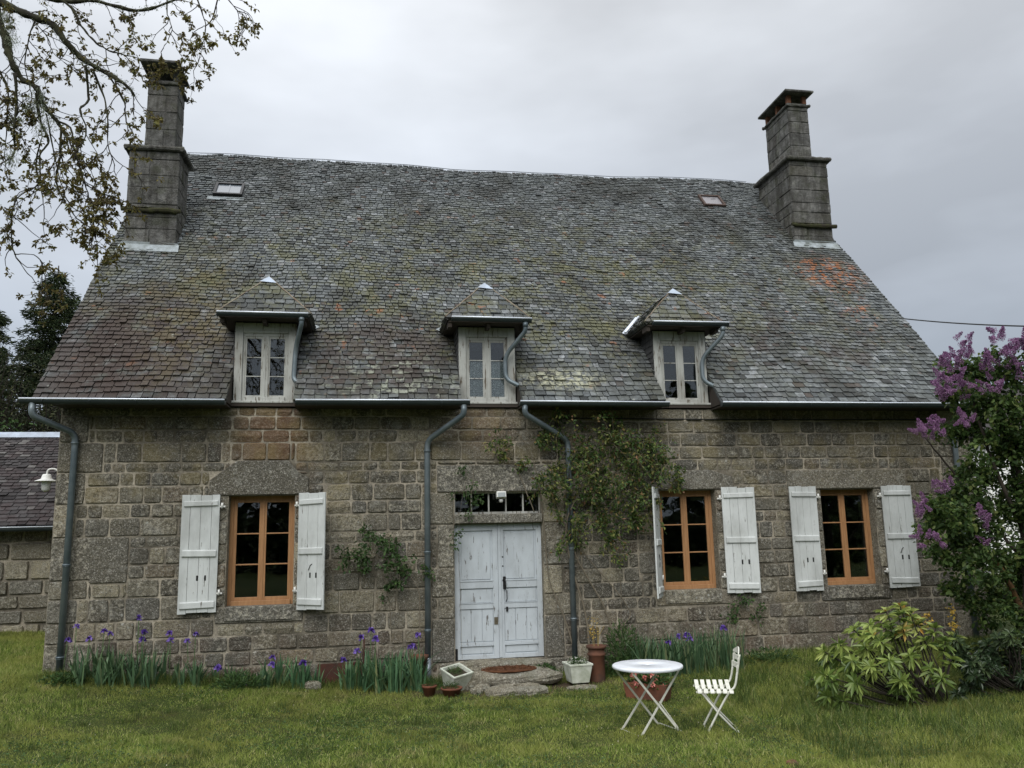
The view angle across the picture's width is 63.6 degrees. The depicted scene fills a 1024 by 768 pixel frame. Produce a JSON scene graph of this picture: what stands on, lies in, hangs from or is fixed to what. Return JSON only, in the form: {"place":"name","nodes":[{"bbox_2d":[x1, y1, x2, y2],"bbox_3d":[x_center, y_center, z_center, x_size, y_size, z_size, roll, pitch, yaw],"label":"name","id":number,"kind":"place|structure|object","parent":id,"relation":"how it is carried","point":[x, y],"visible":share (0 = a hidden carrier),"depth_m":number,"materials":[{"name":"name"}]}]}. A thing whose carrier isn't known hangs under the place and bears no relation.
{"place":"outdoors","nodes":[
{"label":"outdoors","id":0,"kind":"place"},
{"bbox_2d":[0,629,44,672],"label":"side grass","id":1,"kind":"structure","parent":0,"point":[15,642],"depth_m":13.11,"materials":[{"name":"green plant"}]},
{"bbox_2d":[0,573,1023,767],"bbox_3d":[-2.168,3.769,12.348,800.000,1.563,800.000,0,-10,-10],"label":"ground","id":2,"kind":"structure","parent":0,"point":[564,685],"depth_m":9.67,"materials":[{"name":"green plant"}]},
{"bbox_2d":[0,310,32,428],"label":"conifer","id":3,"kind":"object","parent":2,"relation":"on","point":[4,321],"visible":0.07,"depth_m":29.50,"materials":[{"name":"green plant"}]},
{"bbox_2d":[0,396,36,431],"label":"hedge bush","id":4,"kind":"object","parent":2,"relation":"on","point":[7,427],"visible":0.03,"depth_m":22.16,"materials":[{"name":"green plant"}]},
{"bbox_2d":[0,322,45,431],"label":"bushy tree","id":5,"kind":"object","parent":2,"relation":"on","point":[5,409],"visible":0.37,"depth_m":24.21,"materials":[{"name":"green plant"}]},
{"bbox_2d":[0,432,59,632],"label":"outbuilding","id":6,"kind":"structure","parent":2,"relation":"on","point":[27,460],"depth_m":15.40,"materials":[{"name":"stone"}]},
{"bbox_2d":[7,330,63,431],"bbox_3d":[-13.112,2.340,24.647,4.647,8.044,5.194,0,-10,-10],"label":"bushy tree","id":7,"kind":"object","parent":2,"relation":"on","point":[57,418],"visible":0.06,"depth_m":24.15,"materials":[{"name":"green plant"}]},
{"bbox_2d":[0,266,81,431],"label":"conifer","id":8,"kind":"object","parent":2,"relation":"on","point":[54,323],"visible":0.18,"depth_m":28.93,"materials":[{"name":"green plant"}]},
{"bbox_2d":[35,672,83,688],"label":"leafy tuft","id":9,"kind":"object","parent":2,"relation":"on","point":[55,679],"visible":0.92,"depth_m":11.07,"materials":[{"name":"green plant"}]},
{"bbox_2d":[63,615,168,688],"bbox_3d":[-5.464,3.694,11.396,1.345,0.979,0.916,0,-10,-10],"label":"iris clump","id":10,"kind":"object","parent":2,"relation":"on","point":[111,670],"visible":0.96,"depth_m":11.32,"materials":[{"name":"green plant"}]},
{"bbox_2d":[0,0,262,326],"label":"oak tree","id":11,"kind":"object","parent":2,"relation":"on","point":[8,41],"visible":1,"depth_m":6.95,"materials":[{"name":"green plant"}]},
{"bbox_2d":[165,630,217,687],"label":"iris clump","id":12,"kind":"object","parent":2,"relation":"on","point":[196,673],"visible":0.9,"depth_m":11.48,"materials":[{"name":"green plant"}]},
{"bbox_2d":[208,670,270,691],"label":"border plant","id":13,"kind":"object","parent":2,"relation":"on","point":[240,683],"visible":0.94,"depth_m":11.40,"materials":[{"name":"green plant"}]},
{"bbox_2d":[213,663,275,688],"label":"iris clump","id":14,"kind":"object","parent":2,"relation":"on","point":[218,667],"visible":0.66,"depth_m":11.56,"materials":[{"name":"green plant"}]},
{"bbox_2d":[259,654,311,688],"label":"iris clump","id":15,"kind":"object","parent":2,"relation":"on","point":[296,676],"visible":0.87,"depth_m":11.71,"materials":[{"name":"green plant"}]},
{"bbox_2d":[304,681,320,689],"bbox_3d":[-2.826,4.280,11.711,0.243,0.142,0.173,0,-10,-10],"label":"border stone","id":16,"kind":"object","parent":2,"relation":"on","point":[316,685],"visible":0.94,"depth_m":11.65,"materials":[{"name":"stone"}]},
{"bbox_2d":[299,660,332,682],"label":"iris clump","id":17,"kind":"object","parent":2,"relation":"on","point":[315,678],"visible":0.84,"depth_m":11.77,"materials":[{"name":"green plant"}]},
{"bbox_2d":[317,638,364,683],"bbox_3d":[-2.485,4.104,12.115,0.729,0.712,0.096,0,-10,-10],"label":"rusty sheet","id":18,"kind":"object","parent":2,"relation":"on","point":[326,669],"visible":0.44,"depth_m":12.10,"materials":[{"name":"brown metal"}]},
{"bbox_2d":[30,662,685,689],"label":"border grass","id":19,"kind":"structure","parent":2,"relation":"on","point":[168,679],"depth_m":11.58,"materials":[{"name":"green plant"}]},
{"bbox_2d":[335,657,385,690],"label":"iris clump","id":20,"kind":"object","parent":2,"relation":"on","point":[350,674],"visible":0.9,"depth_m":11.74,"materials":[{"name":"green plant"}]},
{"bbox_2d":[348,627,440,693],"bbox_3d":[-1.677,3.950,11.934,1.473,0.938,1.012,0,-10,-10],"label":"iris clump","id":21,"kind":"object","parent":2,"relation":"on","point":[396,669],"visible":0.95,"depth_m":11.73,"materials":[{"name":"green plant"}]},
{"bbox_2d":[411,654,428,675],"bbox_3d":[-1.365,4.226,12.200,0.270,0.420,0.268,0,-10,-10],"label":"tall terracotta pot","id":22,"kind":"object","parent":2,"relation":"on","point":[426,658],"visible":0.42,"depth_m":12.15,"materials":[{"name":"brown ceramic"}]},
{"bbox_2d":[418,675,439,696],"bbox_3d":[-1.163,4.186,11.486,0.285,0.302,0.323,-9,-13,39],"label":"flower pot","id":23,"kind":"object","parent":2,"relation":"on","point":[429,689],"visible":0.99,"depth_m":11.43,"materials":[{"name":"ceramic"}]},
{"bbox_2d":[438,681,461,697],"bbox_3d":[-0.868,4.218,11.464,0.362,0.222,0.348,0,-10,-10],"label":"flower pot","id":24,"kind":"object","parent":2,"relation":"on","point":[449,690],"visible":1,"depth_m":11.38,"materials":[{"name":"ceramic"}]},
{"bbox_2d":[440,663,473,690],"bbox_3d":[-0.793,4.205,11.800,0.349,0.376,0.370,7,-13,-41],"label":"planter","id":25,"kind":"object","parent":2,"relation":"on","point":[459,672],"visible":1,"depth_m":11.77,"materials":[{"name":"white stone"}]},
{"bbox_2d":[464,685,474,689],"bbox_3d":[-0.615,4.350,11.876,0.277,0.175,0.218,0,-10,-10],"label":"rubble stone","id":26,"kind":"object","parent":2,"relation":"on","point":[467,687],"visible":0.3,"depth_m":11.77,"materials":[{"name":"stone"}]},
{"bbox_2d":[470,686,482,694],"bbox_3d":[-0.492,4.306,11.563,0.188,0.127,0.148,0,-10,-10],"label":"rubble stone","id":27,"kind":"object","parent":2,"relation":"on","point":[478,690],"visible":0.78,"depth_m":11.51,"materials":[{"name":"stone"}]},
{"bbox_2d":[475,683,489,691],"bbox_3d":[-0.421,4.328,11.726,0.232,0.152,0.182,0,-10,-10],"label":"rubble stone","id":28,"kind":"object","parent":2,"relation":"on","point":[484,686],"visible":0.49,"depth_m":11.68,"materials":[{"name":"stone"}]},
{"bbox_2d":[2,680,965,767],"bbox_3d":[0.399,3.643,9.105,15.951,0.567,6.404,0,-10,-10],"label":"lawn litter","id":29,"kind":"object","parent":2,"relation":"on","point":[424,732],"visible":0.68,"depth_m":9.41,"materials":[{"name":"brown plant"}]},
{"bbox_2d":[18,58,991,680],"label":"stone house","id":30,"kind":"structure","parent":2,"relation":"on","point":[266,384],"depth_m":13.65,"materials":[{"name":"stone"}]},
{"bbox_2d":[34,468,56,491],"bbox_3d":[-6.809,1.401,12.074,0.306,0.346,0.306,-8,-12,34],"label":"wall lamp","id":31,"kind":"object","parent":30,"relation":"attached to","point":[46,479],"visible":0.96,"depth_m":12.02,"materials":[{"name":"metal"}]},
{"bbox_2d":[227,496,294,605],"bbox_3d":[-3.783,2.518,12.506,0.990,1.632,0.120,0,-10,-10],"label":"window","id":32,"kind":"structure","parent":30,"relation":"in","point":[261,599],"depth_m":12.48,"materials":[{"name":"brown wood"}]},
{"bbox_2d":[334,522,435,645],"bbox_3d":[-1.891,2.982,12.302,1.516,1.847,0.503,0,-10,-10],"label":"climbing rose","id":33,"kind":"object","parent":30,"relation":"attached to","point":[364,563],"visible":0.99,"depth_m":12.36,"materials":[{"name":"green plant"}]},
{"bbox_2d":[446,465,483,640],"bbox_3d":[-0.690,2.695,12.659,0.612,2.945,0.304,0,-10,-10],"label":"rose shoot","id":34,"kind":"object","parent":30,"relation":"attached to","point":[465,515],"visible":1,"depth_m":12.81,"materials":[{"name":"green plant"}]},
{"bbox_2d":[454,524,499,660],"bbox_3d":[-0.557,3.226,12.850,0.693,2.055,0.080,0,-10,-10],"label":"door leaf","id":35,"kind":"structure","parent":30,"relation":"in","point":[477,612],"depth_m":12.83,"materials":[{"name":"paint"}]},
{"bbox_2d":[454,492,539,514],"bbox_3d":[-0.238,1.896,13.136,1.384,0.340,0.052,0,-10,-10],"label":"transom window","id":36,"kind":"structure","parent":30,"relation":"in","point":[509,512],"depth_m":13.12,"materials":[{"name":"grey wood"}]},
{"bbox_2d":[496,491,505,502],"bbox_3d":[-0.178,1.784,13.028,0.150,0.180,0.204,0,-10,-10],"label":"floodlight","id":37,"kind":"object","parent":30,"relation":"attached to","point":[500,495],"visible":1,"depth_m":12.96,"materials":[{"name":"plastic"}]},
{"bbox_2d":[461,658,554,670],"bbox_3d":[-0.143,4.278,12.573,1.616,0.189,0.436,0,-10,-10],"label":"doorstep","id":38,"kind":"object","parent":30,"relation":"attached to","point":[475,664],"visible":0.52,"depth_m":12.46,"materials":[{"name":"stone"}]},
{"bbox_2d":[497,523,543,657],"bbox_3d":[0.135,3.219,12.943,0.699,2.040,0.135,0,-10,-10],"label":"door leaf","id":39,"kind":"structure","parent":30,"relation":"in","point":[521,634],"depth_m":12.95,"materials":[{"name":"paint"}]},
{"bbox_2d":[568,470,570,539],"bbox_3d":[0.911,1.903,13.033,0.029,1.100,0.019,0,-10,-10],"label":"hanging cable","id":40,"kind":"object","parent":30,"relation":"hanging from","point":[569,505],"visible":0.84,"depth_m":13.01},
{"bbox_2d":[470,406,686,656],"bbox_3d":[1.146,2.234,12.792,3.530,4.077,0.873,0,-10,-10],"label":"climbing rose","id":41,"kind":"object","parent":30,"relation":"attached to","point":[622,446],"visible":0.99,"depth_m":13.06,"materials":[{"name":"green plant"}]},
{"bbox_2d":[659,490,715,589],"bbox_3d":[2.868,2.576,13.656,0.990,1.612,0.120,0,-10,-10],"label":"window","id":42,"kind":"structure","parent":30,"relation":"in","point":[687,584],"depth_m":13.66,"materials":[{"name":"brown wood"}]},
{"bbox_2d":[556,417,926,464],"bbox_3d":[4.129,0.968,13.900,6.910,0.805,0.019,0,-10,-10],"label":"wall cable","id":43,"kind":"object","parent":30,"relation":"attached to","point":[727,419],"depth_m":13.85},
{"bbox_2d":[719,593,766,639],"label":"wall plant","id":44,"kind":"object","parent":30,"relation":"attached to","point":[742,603],"depth_m":13.29,"materials":[{"name":"green plant"}]},
{"bbox_2d":[820,489,875,584],"bbox_3d":[5.694,2.620,14.141,1.015,1.612,0.120,0,-10,-10],"label":"window","id":45,"kind":"structure","parent":30,"relation":"in","point":[847,579],"depth_m":14.16,"materials":[{"name":"brown wood"}]},
{"bbox_2d":[904,318,1023,326],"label":"power line","id":46,"kind":"object","parent":30,"relation":"attached to","point":[967,323],"visible":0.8,"depth_m":18.90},
{"bbox_2d":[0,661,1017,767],"bbox_3d":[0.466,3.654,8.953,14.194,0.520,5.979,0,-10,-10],"label":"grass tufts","id":47,"kind":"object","parent":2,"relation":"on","point":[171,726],"visible":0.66,"depth_m":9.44,"materials":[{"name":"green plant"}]},
{"bbox_2d":[467,666,562,686],"bbox_3d":[-0.122,4.316,12.144,1.724,0.251,0.638,0,-10,-10],"label":"stone step","id":48,"kind":"object","parent":2,"relation":"on","point":[541,675],"visible":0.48,"depth_m":11.91,"materials":[{"name":"stone"}]},
{"bbox_2d":[481,664,536,672],"bbox_3d":[-0.043,4.180,12.126,0.830,0.053,0.375,0,-7,-10],"label":"doormat","id":49,"kind":"object","parent":48,"relation":"on","point":[510,669],"visible":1,"depth_m":12.07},
{"bbox_2d":[485,682,548,696],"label":"stone slab","id":50,"kind":"structure","parent":2,"relation":"on","point":[529,688],"depth_m":11.46,"materials":[{"name":"stone"}]},
{"bbox_2d":[538,662,558,670],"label":"herb","id":51,"kind":"object","parent":2,"relation":"on","point":[548,665],"visible":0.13,"depth_m":12.40,"materials":[{"name":"green plant"}]},
{"bbox_2d":[566,684,597,690],"bbox_3d":[1.013,4.353,11.785,0.474,0.107,0.274,0,-10,-10],"label":"flat stone","id":52,"kind":"object","parent":2,"relation":"on","point":[583,686],"visible":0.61,"depth_m":11.73,"materials":[{"name":"stone"}]},
{"bbox_2d":[562,656,592,683],"bbox_3d":[0.960,4.157,12.082,0.360,0.379,0.360,2,-10,-15],"label":"planter","id":53,"kind":"object","parent":52,"relation":"on","point":[578,671],"visible":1,"depth_m":11.95,"materials":[{"name":"white plastic"}]},
{"bbox_2d":[586,616,605,682],"bbox_3d":[1.253,3.932,12.277,0.300,0.930,0.298,0,-10,-10],"label":"terracotta pipe","id":54,"kind":"object","parent":2,"relation":"on","point":[596,653],"visible":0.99,"depth_m":12.15,"materials":[{"name":"brown ceramic"}]},
{"bbox_2d":[603,618,647,677],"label":"feathery plant","id":55,"kind":"object","parent":2,"relation":"on","point":[621,657],"visible":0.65,"depth_m":12.48,"materials":[{"name":"green plant"}]},
{"bbox_2d":[612,659,682,735],"bbox_3d":[1.570,3.607,9.463,0.808,0.749,0.808,0,-10,-10],"label":"folding table","id":56,"kind":"object","parent":2,"relation":"on","point":[650,666],"visible":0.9,"depth_m":9.41,"materials":[{"name":"paint"}]},
{"bbox_2d":[622,673,675,701],"bbox_3d":[1.828,3.963,11.092,0.728,0.504,0.429,-7,-11,30],"label":"long planter","id":57,"kind":"object","parent":2,"relation":"on","point":[657,689],"visible":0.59,"depth_m":10.99,"materials":[{"name":"ceramic"}]},
{"bbox_2d":[613,632,700,676],"bbox_3d":[2.234,4.061,12.446,1.272,0.654,1.199,-6,-11,25],"label":"iris clump","id":58,"kind":"object","parent":2,"relation":"on","point":[673,652],"visible":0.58,"depth_m":12.36,"materials":[{"name":"green plant"}]},
{"bbox_2d":[654,624,746,674],"bbox_3d":[2.956,4.048,12.722,1.442,0.713,1.334,0,-10,-10],"label":"iris clump","id":59,"kind":"object","parent":2,"relation":"on","point":[710,650],"visible":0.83,"depth_m":12.48,"materials":[{"name":"green plant"}]},
{"bbox_2d":[693,647,740,732],"bbox_3d":[2.362,3.497,9.470,0.526,0.927,0.460,-2,-10,7],"label":"folding chair","id":60,"kind":"object","parent":2,"relation":"on","point":[703,691],"visible":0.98,"depth_m":9.54,"materials":[{"name":"white paint"}]},
{"bbox_2d":[740,645,801,664],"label":"weedy herb","id":61,"kind":"object","parent":2,"relation":"on","point":[763,656],"visible":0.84,"depth_m":12.79,"materials":[{"name":"green plant"}]},
{"bbox_2d":[786,759,798,765],"bbox_3d":[2.701,3.662,7.961,0.116,0.072,0.109,0,-10,-10],"label":"mossy stone","id":62,"kind":"object","parent":2,"relation":"on","point":[791,762],"visible":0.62,"depth_m":7.93,"materials":[{"name":"stone"}]},
{"bbox_2d":[682,633,1023,760],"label":"rough grass","id":63,"kind":"structure","parent":2,"relation":"on","point":[836,728],"depth_m":9.65,"materials":[{"name":"green plant"}]},
{"bbox_2d":[803,601,967,711],"bbox_3d":[4.949,3.570,10.578,2.669,1.528,1.384,0,-10,-10],"label":"rhododendron","id":64,"kind":"object","parent":2,"relation":"on","point":[897,681],"visible":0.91,"depth_m":10.34,"materials":[{"name":"green plant"}]},
{"bbox_2d":[924,603,966,681],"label":"yellow flower stalk","id":65,"kind":"object","parent":2,"relation":"on","point":[953,623],"visible":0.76,"depth_m":11.39,"materials":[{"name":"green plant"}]},
{"bbox_2d":[907,326,1023,638],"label":"lilac tree","id":66,"kind":"object","parent":2,"relation":"on","point":[1007,445],"visible":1,"depth_m":11.54,"materials":[{"name":"green plant"}]},
{"bbox_2d":[944,628,1023,701],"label":"dark shrub","id":67,"kind":"object","parent":2,"relation":"on","point":[983,663],"visible":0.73,"depth_m":10.70,"materials":[{"name":"green plant"}]},
{"bbox_2d":[947,526,1022,633],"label":"bush","id":68,"kind":"object","parent":2,"relation":"on","point":[1007,589],"visible":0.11,"depth_m":13.15,"materials":[{"name":"green plant"}]},
{"bbox_2d":[972,452,1018,539],"bbox_3d":[11.901,3.485,23.216,4.542,4.844,5.005,-3,-10,8],"label":"tree","id":69,"kind":"object","parent":2,"relation":"on","point":[992,498],"visible":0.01,"depth_m":22.27,"materials":[{"name":"green plant"}]},
{"bbox_2d":[969,384,1023,573],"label":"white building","id":70,"kind":"structure","parent":2,"relation":"on","point":[985,451],"depth_m":28.09,"materials":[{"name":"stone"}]},
{"bbox_2d":[987,464,1023,573],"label":"bush","id":71,"kind":"object","parent":2,"relation":"on","point":[1016,534],"visible":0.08,"depth_m":14.50,"materials":[{"name":"green plant"}]},
{"bbox_2d":[0,0,1023,429],"label":"sky","id":72,"kind":"structure","parent":0,"point":[917,107],"materials":[{"name":"grey"}]}
]}

